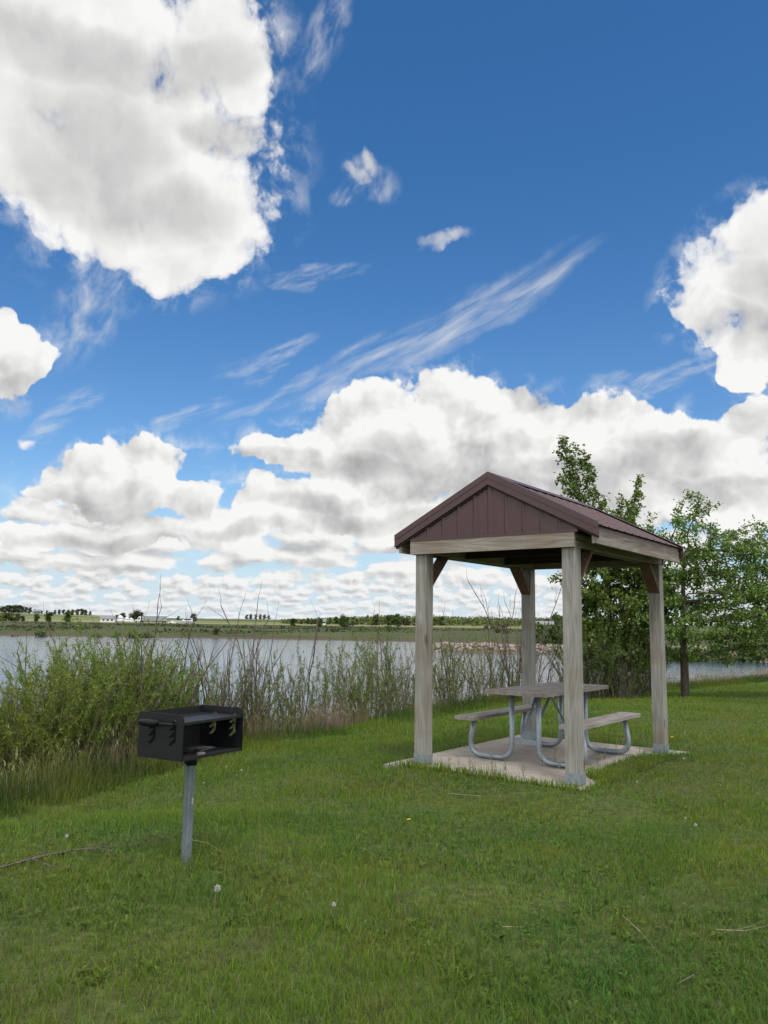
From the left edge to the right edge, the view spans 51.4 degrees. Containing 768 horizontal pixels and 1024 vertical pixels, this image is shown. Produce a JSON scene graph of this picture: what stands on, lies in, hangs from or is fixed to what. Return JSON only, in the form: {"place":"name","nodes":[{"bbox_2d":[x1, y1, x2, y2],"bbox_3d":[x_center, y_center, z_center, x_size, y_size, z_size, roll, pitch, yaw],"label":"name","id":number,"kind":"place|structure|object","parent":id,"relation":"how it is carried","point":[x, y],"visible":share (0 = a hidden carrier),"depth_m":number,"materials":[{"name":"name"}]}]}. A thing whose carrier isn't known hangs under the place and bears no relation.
{"place":"outdoors","nodes":[
{"label":"outdoors","id":0,"kind":"place"},
{"bbox_2d":[0,613,767,1023],"bbox_3d":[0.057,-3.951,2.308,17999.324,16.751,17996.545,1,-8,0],"label":"ground","id":1,"kind":"structure","parent":0,"point":[406,635],"depth_m":4.34,"materials":[{"name":"plant"}]},
{"bbox_2d":[0,715,39,763],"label":"willow shrub","id":2,"kind":"object","parent":1,"relation":"on","point":[6,750],"visible":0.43,"depth_m":9.49,"materials":[{"name":"green plant"}]},
{"bbox_2d":[0,661,40,780],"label":"willow shrub","id":3,"kind":"object","parent":1,"relation":"on","point":[2,721],"visible":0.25,"depth_m":9.71,"materials":[{"name":"green plant"}]},
{"bbox_2d":[0,679,69,782],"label":"willow shrub","id":4,"kind":"object","parent":1,"relation":"on","point":[15,715],"visible":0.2,"depth_m":9.87,"materials":[{"name":"green plant"}]},
{"bbox_2d":[0,672,114,783],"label":"willow shrub","id":5,"kind":"object","parent":1,"relation":"on","point":[5,719],"visible":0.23,"depth_m":10.01,"materials":[{"name":"green plant"}]},
{"bbox_2d":[1,623,117,758],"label":"dead sapling","id":6,"kind":"object","parent":1,"relation":"on","point":[25,665],"visible":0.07,"depth_m":11.00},
{"bbox_2d":[0,655,120,767],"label":"willow shrub","id":7,"kind":"object","parent":1,"relation":"on","point":[36,676],"visible":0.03,"depth_m":10.42,"materials":[{"name":"green plant"}]},
{"bbox_2d":[0,644,127,789],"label":"willow shrub","id":8,"kind":"object","parent":1,"relation":"on","point":[31,701],"visible":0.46,"depth_m":9.83,"materials":[{"name":"green plant"}]},
{"bbox_2d":[62,610,73,621],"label":"tree","id":9,"kind":"object","parent":1,"relation":"on","point":[67,617],"visible":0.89,"depth_m":419.87,"materials":[{"name":"green plant"}]},
{"bbox_2d":[1,619,144,757],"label":"willow shrub","id":10,"kind":"object","parent":1,"relation":"on","point":[107,665],"visible":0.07,"depth_m":11.08,"materials":[{"name":"green plant"}]},
{"bbox_2d":[14,637,143,768],"bbox_3d":[-4.173,2.974,10.913,1.982,2.517,1.919,-1,-8,16],"label":"willow shrub","id":11,"kind":"object","parent":1,"relation":"on","point":[126,690],"visible":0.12,"depth_m":10.65,"materials":[{"name":"green plant"}]},
{"bbox_2d":[0,621,161,775],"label":"willow shrub","id":12,"kind":"object","parent":1,"relation":"on","point":[68,708],"visible":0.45,"depth_m":10.24,"materials":[{"name":"green plant"}]},
{"bbox_2d":[0,826,167,868],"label":"fallen branch","id":13,"kind":"object","parent":1,"relation":"on","point":[36,857],"visible":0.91,"depth_m":4.63,"materials":[{"name":"wood"}]},
{"bbox_2d":[17,613,191,762],"bbox_3d":[-3.895,2.715,11.198,2.424,2.566,1.756,3,-8,-17],"label":"willow shrub","id":14,"kind":"object","parent":1,"relation":"on","point":[150,694],"visible":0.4,"depth_m":11.09,"materials":[{"name":"green plant"}]},
{"bbox_2d":[35,641,175,767],"bbox_3d":[-3.757,2.763,10.862,1.764,2.178,1.466,3,-8,-15],"label":"willow shrub","id":15,"kind":"object","parent":1,"relation":"on","point":[117,671],"visible":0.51,"depth_m":10.71,"materials":[{"name":"green plant"}]},
{"bbox_2d":[100,615,115,621],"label":"shed","id":16,"kind":"structure","parent":1,"relation":"on","point":[109,618],"depth_m":522.34,"materials":[{"name":"white paint"}]},
{"bbox_2d":[43,603,176,753],"bbox_3d":[-4.196,2.870,11.833,1.546,3.015,1.903,0,-8,4],"label":"dead sapling","id":17,"kind":"object","parent":1,"relation":"on","point":[122,657],"visible":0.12,"depth_m":11.56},
{"bbox_2d":[90,600,160,738],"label":"dead sapling","id":18,"kind":"object","parent":1,"relation":"on","point":[112,650],"visible":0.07,"depth_m":12.09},
{"bbox_2d":[82,578,180,705],"bbox_3d":[-3.970,2.537,11.752,1.724,3.239,1.000,2,-8,-5],"label":"dead sapling","id":19,"kind":"object","parent":1,"relation":"on","point":[154,640],"visible":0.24,"depth_m":11.58,"materials":[{"name":"plant"}]},
{"bbox_2d":[70,632,201,764],"bbox_3d":[-3.692,2.892,11.509,1.999,2.300,1.733,0,-8,3],"label":"willow shrub","id":20,"kind":"object","parent":1,"relation":"on","point":[152,698],"visible":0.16,"depth_m":11.45,"materials":[{"name":"green plant"}]},
{"bbox_2d":[105,640,167,708],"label":"willow shrub","id":21,"kind":"object","parent":1,"relation":"on","point":[145,677],"visible":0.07,"depth_m":11.54,"materials":[{"name":"green plant"}]},
{"bbox_2d":[76,624,207,724],"bbox_3d":[-3.695,2.983,12.240,1.921,2.542,2.156,3,-8,-13],"label":"willow shrub","id":22,"kind":"object","parent":1,"relation":"on","point":[187,670],"visible":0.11,"depth_m":12.21,"materials":[{"name":"green plant"}]},
{"bbox_2d":[75,623,216,761],"bbox_3d":[-3.648,2.960,11.961,2.229,2.574,1.866,2,-8,-11],"label":"willow shrub","id":23,"kind":"object","parent":1,"relation":"on","point":[164,695],"visible":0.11,"depth_m":11.71,"materials":[{"name":"green plant"}]},
{"bbox_2d":[135,616,166,622],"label":"semi truck","id":24,"kind":"object","parent":1,"relation":"on","point":[151,618],"visible":0.79,"depth_m":486.52,"materials":[{"name":"white paint"}]},
{"bbox_2d":[104,600,219,707],"bbox_3d":[-3.647,3.012,12.893,1.993,3.159,1.620,3,-8,-12],"label":"dead sapling","id":25,"kind":"object","parent":1,"relation":"on","point":[185,655],"visible":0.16,"depth_m":12.74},
{"bbox_2d":[133,609,204,705],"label":"dead sapling","id":26,"kind":"object","parent":1,"relation":"on","point":[174,657],"visible":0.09,"depth_m":12.74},
{"bbox_2d":[111,611,232,707],"bbox_3d":[-3.563,2.967,12.536,1.812,2.872,1.472,6,-10,-34],"label":"dead sapling","id":27,"kind":"object","parent":1,"relation":"on","point":[196,672],"visible":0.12,"depth_m":12.50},
{"bbox_2d":[144,644,216,732],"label":"willow shrub","id":28,"kind":"object","parent":1,"relation":"on","point":[201,681],"visible":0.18,"depth_m":12.52,"materials":[{"name":"green plant"}]},
{"bbox_2d":[137,704,243,862],"bbox_3d":[-1.164,1.791,4.670,0.349,1.238,0.584,-4,-9,30],"label":"park grill","id":29,"kind":"object","parent":1,"relation":"on","point":[170,734],"visible":0.98,"depth_m":4.69,"materials":[{"name":"black paint"}]},
{"bbox_2d":[176,593,245,726],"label":"dead sapling","id":30,"kind":"object","parent":1,"relation":"on","point":[225,684],"visible":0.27,"depth_m":14.12,"materials":[{"name":"plant"}]},
{"bbox_2d":[181,654,249,730],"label":"willow shrub","id":31,"kind":"object","parent":1,"relation":"on","point":[211,676],"visible":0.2,"depth_m":13.48,"materials":[{"name":"green plant"}]},
{"bbox_2d":[186,639,245,724],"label":"dead sapling","id":32,"kind":"object","parent":1,"relation":"on","point":[218,686],"visible":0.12,"depth_m":13.48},
{"bbox_2d":[182,606,272,727],"bbox_3d":[-2.683,3.091,13.820,1.620,3.159,1.993,3,-8,-16],"label":"dead sapling","id":33,"kind":"object","parent":1,"relation":"on","point":[220,671],"visible":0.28,"depth_m":14.18,"materials":[{"name":"plant"}]},
{"bbox_2d":[186,649,282,734],"bbox_3d":[-2.685,3.513,13.992,1.375,2.481,1.247,-5,-10,35],"label":"willow shrub","id":34,"kind":"object","parent":1,"relation":"on","point":[250,695],"visible":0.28,"depth_m":14.04,"materials":[{"name":"green plant"}]},
{"bbox_2d":[186,620,290,723],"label":"dead sapling","id":35,"kind":"object","parent":1,"relation":"on","point":[244,674],"visible":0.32,"depth_m":14.49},
{"bbox_2d":[210,644,274,728],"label":"dead sapling","id":36,"kind":"object","parent":1,"relation":"on","point":[249,694],"visible":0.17,"depth_m":14.28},
{"bbox_2d":[210,602,278,727],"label":"dead sapling","id":37,"kind":"object","parent":1,"relation":"on","point":[259,668],"visible":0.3,"depth_m":14.48,"materials":[{"name":"plant"}]},
{"bbox_2d":[202,647,288,722],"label":"willow shrub","id":38,"kind":"object","parent":1,"relation":"on","point":[235,689],"visible":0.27,"depth_m":14.29,"materials":[{"name":"green plant"}]},
{"bbox_2d":[216,655,283,732],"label":"willow shrub","id":39,"kind":"object","parent":1,"relation":"on","point":[239,680],"visible":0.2,"depth_m":14.38,"materials":[{"name":"green plant"}]},
{"bbox_2d":[209,583,293,735],"bbox_3d":[-2.238,2.917,14.102,1.091,3.533,1.881,8,-11,-43],"label":"dead sapling","id":40,"kind":"object","parent":1,"relation":"on","point":[256,689],"visible":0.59,"depth_m":14.31,"materials":[{"name":"plant"}]},
{"bbox_2d":[227,659,292,728],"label":"willow shrub","id":41,"kind":"object","parent":1,"relation":"on","point":[247,688],"visible":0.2,"depth_m":14.80,"materials":[{"name":"green plant"}]},
{"bbox_2d":[222,654,304,734],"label":"willow shrub","id":42,"kind":"object","parent":1,"relation":"on","point":[275,692],"visible":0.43,"depth_m":14.14,"materials":[{"name":"green plant"}]},
{"bbox_2d":[237,670,303,729],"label":"willow shrub","id":43,"kind":"object","parent":1,"relation":"on","point":[277,693],"visible":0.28,"depth_m":14.59,"materials":[{"name":"green plant"}]},
{"bbox_2d":[233,649,314,726],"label":"willow shrub","id":44,"kind":"object","parent":1,"relation":"on","point":[267,690],"visible":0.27,"depth_m":14.41,"materials":[{"name":"green plant"}]},
{"bbox_2d":[246,668,303,736],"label":"willow shrub","id":45,"kind":"object","parent":1,"relation":"on","point":[282,706],"visible":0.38,"depth_m":14.65,"materials":[{"name":"green plant"}]},
{"bbox_2d":[244,602,328,731],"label":"dead sapling","id":46,"kind":"object","parent":1,"relation":"on","point":[311,666],"visible":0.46,"depth_m":14.86,"materials":[{"name":"plant"}]},
{"bbox_2d":[276,650,342,724],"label":"willow shrub","id":47,"kind":"object","parent":1,"relation":"on","point":[312,686],"visible":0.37,"depth_m":15.37,"materials":[{"name":"green plant"}]},
{"bbox_2d":[271,663,349,726],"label":"willow shrub","id":48,"kind":"object","parent":1,"relation":"on","point":[312,694],"visible":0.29,"depth_m":15.15,"materials":[{"name":"green plant"}]},
{"bbox_2d":[272,637,351,724],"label":"willow shrub","id":49,"kind":"object","parent":1,"relation":"on","point":[320,691],"visible":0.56,"depth_m":14.98,"materials":[{"name":"green plant"}]},
{"bbox_2d":[296,653,363,721],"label":"willow shrub","id":50,"kind":"object","parent":1,"relation":"on","point":[336,691],"visible":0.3,"depth_m":15.96,"materials":[{"name":"green plant"}]},
{"bbox_2d":[297,630,381,724],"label":"willow shrub","id":51,"kind":"object","parent":1,"relation":"on","point":[342,686],"visible":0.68,"depth_m":15.51,"materials":[{"name":"green plant"}]},
{"bbox_2d":[338,614,347,626],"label":"tree","id":52,"kind":"object","parent":1,"relation":"on","point":[344,623],"visible":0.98,"depth_m":326.31,"materials":[{"name":"green plant"}]},
{"bbox_2d":[322,648,392,725],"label":"willow shrub","id":53,"kind":"object","parent":1,"relation":"on","point":[360,681],"visible":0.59,"depth_m":15.94,"materials":[{"name":"green plant"}]},
{"bbox_2d":[316,647,400,723],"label":"willow shrub","id":54,"kind":"object","parent":1,"relation":"on","point":[375,687],"visible":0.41,"depth_m":16.65,"materials":[{"name":"green plant"}]},
{"bbox_2d":[331,629,387,724],"bbox_3d":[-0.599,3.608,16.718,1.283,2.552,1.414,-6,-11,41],"label":"willow shrub","id":55,"kind":"object","parent":1,"relation":"on","point":[376,684],"visible":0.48,"depth_m":16.53,"materials":[{"name":"green plant"}]},
{"bbox_2d":[345,628,414,717],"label":"willow shrub","id":56,"kind":"object","parent":1,"relation":"on","point":[392,655],"visible":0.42,"depth_m":17.33,"materials":[{"name":"green plant"}]},
{"bbox_2d":[0,621,766,639],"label":"pasture scrub","id":57,"kind":"object","parent":1,"relation":"on","point":[26,628],"visible":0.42,"depth_m":192.73,"materials":[{"name":"plant"}]},
{"bbox_2d":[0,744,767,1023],"bbox_3d":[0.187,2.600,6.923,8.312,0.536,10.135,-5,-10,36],"label":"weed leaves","id":58,"kind":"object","parent":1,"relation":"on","point":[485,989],"visible":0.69,"depth_m":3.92,"materials":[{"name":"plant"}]},
{"bbox_2d":[0,672,767,818],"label":"tall grass","id":59,"kind":"structure","parent":1,"relation":"on","point":[77,776],"depth_m":9.45,"materials":[{"name":"plant"}]},
{"bbox_2d":[0,667,767,802],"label":"dry grass","id":60,"kind":"structure","parent":1,"relation":"on","point":[338,719],"depth_m":14.00,"materials":[{"name":"plant"}]},
{"bbox_2d":[356,644,414,710],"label":"willow shrub","id":61,"kind":"object","parent":1,"relation":"on","point":[395,679],"visible":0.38,"depth_m":17.82,"materials":[{"name":"green plant"}]},
{"bbox_2d":[362,642,410,718],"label":"willow shrub","id":62,"kind":"object","parent":1,"relation":"on","point":[384,685],"visible":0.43,"depth_m":17.23,"materials":[{"name":"green plant"}]},
{"bbox_2d":[391,614,402,626],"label":"tree","id":63,"kind":"object","parent":1,"relation":"on","point":[396,617],"visible":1,"depth_m":494.80,"materials":[{"name":"green plant"}]},
{"bbox_2d":[361,603,435,720],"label":"dead sapling","id":64,"kind":"object","parent":1,"relation":"on","point":[406,698],"visible":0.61,"depth_m":17.39,"materials":[{"name":"plant"}]},
{"bbox_2d":[362,627,440,708],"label":"willow shrub","id":65,"kind":"object","parent":1,"relation":"on","point":[403,674],"visible":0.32,"depth_m":17.86,"materials":[{"name":"green plant"}]},
{"bbox_2d":[351,619,457,716],"bbox_3d":[0.488,3.717,17.950,2.448,2.744,1.519,0,-8,2],"label":"willow shrub","id":66,"kind":"object","parent":1,"relation":"on","point":[384,669],"visible":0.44,"depth_m":17.69,"materials":[{"name":"green plant"}]},
{"bbox_2d":[371,640,439,709],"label":"willow shrub","id":67,"kind":"object","parent":1,"relation":"on","point":[402,692],"visible":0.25,"depth_m":18.60,"materials":[{"name":"green plant"}]},
{"bbox_2d":[404,607,467,702],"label":"dead sapling","id":68,"kind":"object","parent":1,"relation":"on","point":[446,672],"visible":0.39,"depth_m":19.89,"materials":[{"name":"plant"}]},
{"bbox_2d":[403,633,476,703],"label":"willow shrub","id":69,"kind":"object","parent":1,"relation":"on","point":[452,680],"visible":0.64,"depth_m":18.96,"materials":[{"name":"green plant"}]},
{"bbox_2d":[279,614,606,626],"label":"wood","id":70,"kind":"object","parent":1,"relation":"on","point":[478,621],"visible":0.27,"depth_m":736.88,"materials":[{"name":"plant"}]},
{"bbox_2d":[433,633,480,702],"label":"willow shrub","id":71,"kind":"object","parent":1,"relation":"on","point":[449,685],"visible":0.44,"depth_m":19.79,"materials":[{"name":"green plant"}]},
{"bbox_2d":[433,639,481,702],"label":"willow shrub","id":72,"kind":"object","parent":1,"relation":"on","point":[461,672],"visible":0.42,"depth_m":20.25,"materials":[{"name":"green plant"}]},
{"bbox_2d":[433,634,505,701],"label":"willow shrub","id":73,"kind":"object","parent":1,"relation":"on","point":[479,680],"visible":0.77,"depth_m":20.25,"materials":[{"name":"green plant"}]},
{"bbox_2d":[452,625,499,698],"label":"willow shrub","id":74,"kind":"object","parent":1,"relation":"on","point":[471,663],"visible":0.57,"depth_m":20.65,"materials":[{"name":"green plant"}]},
{"bbox_2d":[449,585,517,699],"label":"dead sapling","id":75,"kind":"object","parent":1,"relation":"on","point":[506,642],"visible":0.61,"depth_m":21.69,"materials":[{"name":"plant"}]},
{"bbox_2d":[467,652,506,697],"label":"willow shrub","id":76,"kind":"object","parent":1,"relation":"on","point":[499,676],"visible":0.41,"depth_m":21.51,"materials":[{"name":"green plant"}]},
{"bbox_2d":[459,632,521,693],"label":"willow shrub","id":77,"kind":"object","parent":1,"relation":"on","point":[486,665],"visible":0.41,"depth_m":22.00,"materials":[{"name":"green plant"}]},
{"bbox_2d":[474,608,521,695],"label":"dead sapling","id":78,"kind":"object","parent":1,"relation":"on","point":[509,660],"visible":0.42,"depth_m":22.22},
{"bbox_2d":[485,643,521,696],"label":"willow shrub","id":79,"kind":"object","parent":1,"relation":"on","point":[511,674],"visible":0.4,"depth_m":21.66,"materials":[{"name":"green plant"}]},
{"bbox_2d":[466,570,562,686],"bbox_3d":[3.844,3.390,21.757,2.282,4.451,2.809,-4,-9,30],"label":"dead sapling","id":80,"kind":"object","parent":1,"relation":"on","point":[517,640],"visible":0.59,"depth_m":21.99,"materials":[{"name":"plant"}]},
{"bbox_2d":[383,735,688,792],"bbox_3d":[1.899,2.938,9.333,2.360,0.130,3.240,-5,-10,36],"label":"concrete pad","id":81,"kind":"object","parent":1,"relation":"on","point":[526,756],"visible":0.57,"depth_m":9.21,"materials":[{"name":"concrete"}]},
{"bbox_2d":[394,472,683,785],"bbox_3d":[1.946,1.300,9.546,2.471,3.162,2.871,-5,-10,36],"label":"picnic shelter","id":82,"kind":"object","parent":81,"relation":"on","point":[522,532],"visible":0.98,"depth_m":8.83,"materials":[{"name":"wood"}]},
{"bbox_2d":[455,682,640,767],"bbox_3d":[1.978,2.492,9.494,1.540,0.799,1.830,-5,-10,36],"label":"picnic table","id":83,"kind":"object","parent":81,"relation":"on","point":[549,690],"visible":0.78,"depth_m":9.25,"materials":[{"name":"grey wood"}]},
{"bbox_2d":[512,603,562,685],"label":"dead sapling","id":84,"kind":"object","parent":1,"relation":"on","point":[541,657],"visible":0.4,"depth_m":22.21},
{"bbox_2d":[404,755,671,790],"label":"soil","id":85,"kind":"structure","parent":1,"relation":"on","point":[596,773],"depth_m":8.35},
{"bbox_2d":[401,730,686,792],"bbox_3d":[1.784,2.813,9.217,2.574,0.192,3.100,-5,-10,35],"label":"turf edge","id":86,"kind":"object","parent":1,"relation":"on","point":[653,755],"visible":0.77,"depth_m":8.38,"materials":[{"name":"plant"}]},
{"bbox_2d":[536,622,555,644],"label":"bush","id":87,"kind":"object","parent":1,"relation":"on","point":[540,631],"visible":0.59,"depth_m":114.03,"materials":[{"name":"green plant"}]},
{"bbox_2d":[551,612,560,628],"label":"tree","id":88,"kind":"object","parent":1,"relation":"on","point":[556,617],"visible":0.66,"depth_m":406.34,"materials":[{"name":"green plant"}]},
{"bbox_2d":[550,623,562,643],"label":"bush","id":89,"kind":"object","parent":1,"relation":"on","point":[555,630],"visible":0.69,"depth_m":114.65,"materials":[{"name":"green plant"}]},
{"bbox_2d":[536,640,598,695],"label":"bush","id":90,"kind":"object","parent":1,"relation":"on","point":[558,664],"visible":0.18,"depth_m":22.54,"materials":[{"name":"green plant"}]},
{"bbox_2d":[537,625,634,698],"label":"bush","id":91,"kind":"object","parent":1,"relation":"on","point":[606,665],"visible":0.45,"depth_m":21.26,"materials":[{"name":"green plant"}]},
{"bbox_2d":[549,650,625,698],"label":"twiggy bush","id":92,"kind":"object","parent":1,"relation":"on","point":[594,677],"visible":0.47,"depth_m":20.65,"materials":[{"name":"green plant"}]},
{"bbox_2d":[433,641,767,653],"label":"shore stones","id":93,"kind":"object","parent":1,"relation":"on","point":[512,646],"visible":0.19,"depth_m":75.39,"materials":[{"name":"stone"}]},
{"bbox_2d":[547,435,674,697],"bbox_3d":[6.548,1.498,22.519,3.129,7.558,3.064,-5,-10,35],"label":"poplar tree","id":94,"kind":"object","parent":1,"relation":"on","point":[606,590],"visible":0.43,"depth_m":22.03,"materials":[{"name":"green plant"}]},
{"bbox_2d":[582,607,649,697],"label":"bush","id":95,"kind":"object","parent":1,"relation":"on","point":[612,673],"visible":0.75,"depth_m":20.93,"materials":[{"name":"green plant"}]},
{"bbox_2d":[606,657,648,698],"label":"twiggy bush","id":96,"kind":"object","parent":1,"relation":"on","point":[624,684],"visible":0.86,"depth_m":20.61,"materials":[{"name":"green plant"}]},
{"bbox_2d":[605,633,673,695],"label":"bush","id":97,"kind":"object","parent":1,"relation":"on","point":[641,684],"visible":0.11,"depth_m":22.05,"materials":[{"name":"green plant"}]},
{"bbox_2d":[600,626,682,696],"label":"bush","id":98,"kind":"object","parent":1,"relation":"on","point":[647,679],"visible":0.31,"depth_m":21.22,"materials":[{"name":"green plant"}]},
{"bbox_2d":[678,646,714,661],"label":"bush","id":99,"kind":"object","parent":1,"relation":"on","point":[705,658],"visible":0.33,"depth_m":60.35,"materials":[{"name":"green plant"}]},
{"bbox_2d":[627,489,767,696],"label":"tree","id":100,"kind":"object","parent":1,"relation":"on","point":[696,575],"visible":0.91,"depth_m":21.11,"materials":[{"name":"green plant"}]},
{"bbox_2d":[701,639,724,660],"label":"bush","id":101,"kind":"object","parent":1,"relation":"on","point":[708,645],"visible":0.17,"depth_m":62.06,"materials":[{"name":"green plant"}]},
{"bbox_2d":[715,647,742,662],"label":"bush","id":102,"kind":"object","parent":1,"relation":"on","point":[720,660],"visible":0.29,"depth_m":59.49,"materials":[{"name":"green plant"}]},
{"bbox_2d":[726,640,761,661],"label":"bush","id":103,"kind":"object","parent":1,"relation":"on","point":[743,655],"visible":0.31,"depth_m":61.80,"materials":[{"name":"green plant"}]},
{"bbox_2d":[740,641,767,662],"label":"bush","id":104,"kind":"object","parent":1,"relation":"on","point":[757,657],"visible":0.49,"depth_m":60.65,"materials":[{"name":"green plant"}]},
{"bbox_2d":[0,635,767,737],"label":"lake water","id":105,"kind":"structure","parent":0,"point":[12,645],"depth_m":55.05,"materials":[{"name":"grey liquid"}]},
{"bbox_2d":[0,0,767,625],"label":"sky","id":106,"kind":"structure","parent":0,"point":[281,281],"materials":[{"name":"blue"}]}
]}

